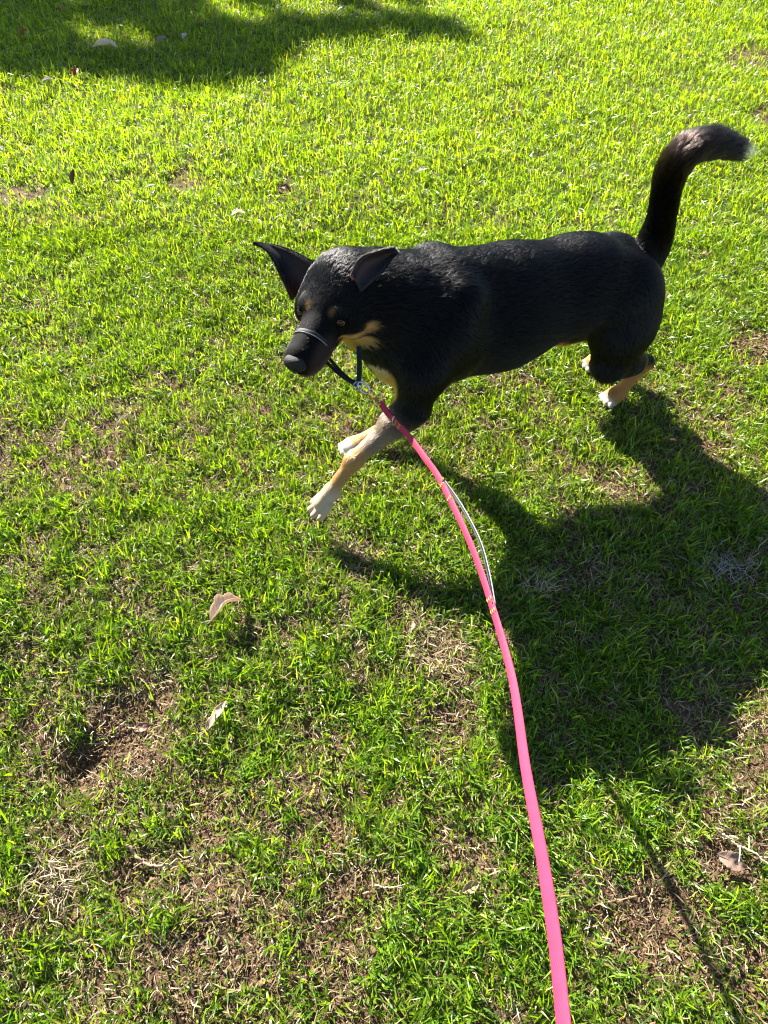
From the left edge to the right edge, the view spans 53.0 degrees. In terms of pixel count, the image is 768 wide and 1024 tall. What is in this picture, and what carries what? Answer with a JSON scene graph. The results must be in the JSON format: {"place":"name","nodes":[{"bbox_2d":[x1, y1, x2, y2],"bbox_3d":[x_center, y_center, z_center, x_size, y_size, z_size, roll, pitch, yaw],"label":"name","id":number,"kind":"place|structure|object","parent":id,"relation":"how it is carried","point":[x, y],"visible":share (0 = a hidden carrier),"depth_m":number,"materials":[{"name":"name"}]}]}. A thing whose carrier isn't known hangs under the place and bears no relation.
{"place":"outdoors","nodes":[
{"label":"outdoors","id":0,"kind":"place"},
{"bbox_2d":[0,0,767,1023],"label":"ground","id":1,"kind":"structure","parent":0,"point":[244,934],"depth_m":1.84,"materials":[{"name":"green plant"}]},
{"bbox_2d":[2,824,106,930],"bbox_3d":[-0.592,0.658,1.385,0.180,0.071,0.169,-25,55,-19],"label":"straw tuft","id":2,"kind":"object","parent":1,"relation":"on","point":[50,877],"visible":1,"depth_m":1.40,"materials":[{"name":"beige plant"}]},
{"bbox_2d":[130,722,150,731],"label":"fallen leaf","id":3,"kind":"object","parent":1,"relation":"on","point":[143,726],"visible":1,"depth_m":1.59,"materials":[{"name":"beige plant"}]},
{"bbox_2d":[125,844,178,868],"bbox_3d":[-0.430,0.641,1.409,0.106,0.024,0.036,12,52,10],"label":"twig","id":4,"kind":"object","parent":1,"relation":"on","point":[132,851],"visible":1,"depth_m":1.41,"materials":[{"name":"beige wood"}]},
{"bbox_2d":[192,701,225,746],"bbox_3d":[-0.355,0.431,1.569,0.020,0.011,0.113,27,63,13],"label":"fallen leaf","id":5,"kind":"object","parent":1,"relation":"on","point":[217,711],"visible":1,"depth_m":1.57,"materials":[{"name":"beige plant"}]},
{"bbox_2d":[201,592,242,622],"bbox_3d":[-0.363,0.209,1.706,0.107,0.043,0.041,-34,41,-28],"label":"fallen leaf","id":6,"kind":"object","parent":1,"relation":"on","point":[219,603],"visible":1,"depth_m":1.71,"materials":[{"name":"beige plant"}]},
{"bbox_2d":[276,183,290,191],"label":"fallen leaf","id":7,"kind":"object","parent":1,"relation":"on","point":[285,186],"visible":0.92,"depth_m":2.91,"materials":[{"name":"brown plant"}]},
{"bbox_2d":[0,0,767,1023],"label":"dry thatch","id":8,"kind":"object","parent":1,"relation":"on","point":[504,1014],"visible":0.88,"depth_m":1.56,"materials":[{"name":"plant"}]},
{"bbox_2d":[0,280,767,1023],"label":"soil crumbs","id":9,"kind":"object","parent":1,"relation":"on","point":[340,874],"visible":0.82,"depth_m":1.44,"materials":[{"name":"brown soil"}]},
{"bbox_2d":[373,883,408,888],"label":"twig","id":10,"kind":"object","parent":1,"relation":"on","point":[380,886],"visible":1,"depth_m":1.38,"materials":[{"name":"beige wood"}]},
{"bbox_2d":[406,621,414,632],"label":"fallen leaf","id":11,"kind":"object","parent":1,"relation":"on","point":[410,623],"visible":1,"depth_m":1.72,"materials":[{"name":"beige plant"}]},
{"bbox_2d":[382,605,480,694],"bbox_3d":[0.103,0.292,1.674,0.221,0.068,0.221,0,51,0],"label":"straw tuft","id":12,"kind":"object","parent":1,"relation":"on","point":[433,646],"visible":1,"depth_m":1.68,"materials":[{"name":"beige plant"}]},
{"bbox_2d":[460,880,478,893],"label":"fallen leaf","id":13,"kind":"object","parent":1,"relation":"on","point":[474,885],"visible":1,"depth_m":1.38,"materials":[{"name":"beige plant"}]},
{"bbox_2d":[252,122,759,521],"bbox_3d":[0.295,-0.481,1.873,1.213,0.700,0.367,-21,54,-16],"label":"dog","id":14,"kind":"object","parent":1,"relation":"on","point":[423,325],"visible":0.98,"depth_m":1.70},
{"bbox_2d":[293,328,361,390],"bbox_3d":[-0.096,-0.409,1.605,0.158,0.171,0.252,10,52,8],"label":"head halter","id":15,"kind":"object","parent":14,"relation":"attached to","point":[336,369],"visible":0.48,"depth_m":1.59,"materials":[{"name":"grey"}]},
{"bbox_2d":[357,381,571,1023],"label":"leash","id":16,"kind":"object","parent":15,"relation":"attached to","point":[559,985],"visible":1,"depth_m":0.88,"materials":[{"name":"fabric"}]},
{"bbox_2d":[506,566,579,602],"bbox_3d":[0.360,0.160,1.779,0.182,0.053,0.113,0,51,0],"label":"straw tuft","id":17,"kind":"object","parent":1,"relation":"on","point":[540,581],"visible":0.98,"depth_m":1.78,"materials":[{"name":"plant"}]},
{"bbox_2d":[682,537,767,604],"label":"straw tuft","id":18,"kind":"object","parent":1,"relation":"on","point":[725,561],"visible":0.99,"depth_m":1.82,"materials":[{"name":"plant"}]},
{"bbox_2d":[713,850,745,871],"bbox_3d":[0.627,0.631,1.397,0.063,0.014,0.035,25,63,10],"label":"fallen leaf","id":19,"kind":"object","parent":1,"relation":"on","point":[729,859],"visible":1,"depth_m":1.40,"materials":[{"name":"beige plant"}]},
{"bbox_2d":[722,833,767,863],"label":"twig","id":20,"kind":"object","parent":1,"relation":"on","point":[737,845],"visible":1,"depth_m":1.40,"materials":[{"name":"beige wood"}]},
{"bbox_2d":[0,0,767,248],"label":"grass","id":21,"kind":"structure","parent":0,"point":[190,19],"depth_m":3.34,"materials":[{"name":"green plant"}]},
{"bbox_2d":[69,169,74,183],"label":"fallen leaf","id":22,"kind":"object","parent":21,"relation":"on","point":[72,175],"visible":1,"depth_m":2.91,"materials":[{"name":"brown plant"}]},
{"bbox_2d":[72,68,78,75],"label":"fallen leaf","id":23,"kind":"object","parent":21,"relation":"on","point":[74,70],"visible":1,"depth_m":3.50,"materials":[{"name":"plant"}]},
{"bbox_2d":[84,38,116,46],"bbox_3d":[-1.352,-2.236,3.665,0.156,0.042,0.074,-5,31,-8],"label":"fallen leaf","id":24,"kind":"object","parent":21,"relation":"on","point":[103,41],"visible":1,"depth_m":3.66,"materials":[{"name":"beige plant"}]},
{"bbox_2d":[157,36,165,43],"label":"fallen leaf","id":25,"kind":"object","parent":21,"relation":"on","point":[159,38],"visible":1,"depth_m":3.74,"materials":[{"name":"grey plant"}]},
{"bbox_2d":[229,208,244,214],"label":"fallen leaf","id":26,"kind":"object","parent":21,"relation":"on","point":[237,210],"visible":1,"depth_m":2.73,"materials":[{"name":"beige plant"}]},
{"bbox_2d":[414,167,427,171],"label":"fallen leaf","id":27,"kind":"object","parent":21,"relation":"on","point":[421,168],"visible":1,"depth_m":2.94,"materials":[{"name":"beige plant"}]}
]}

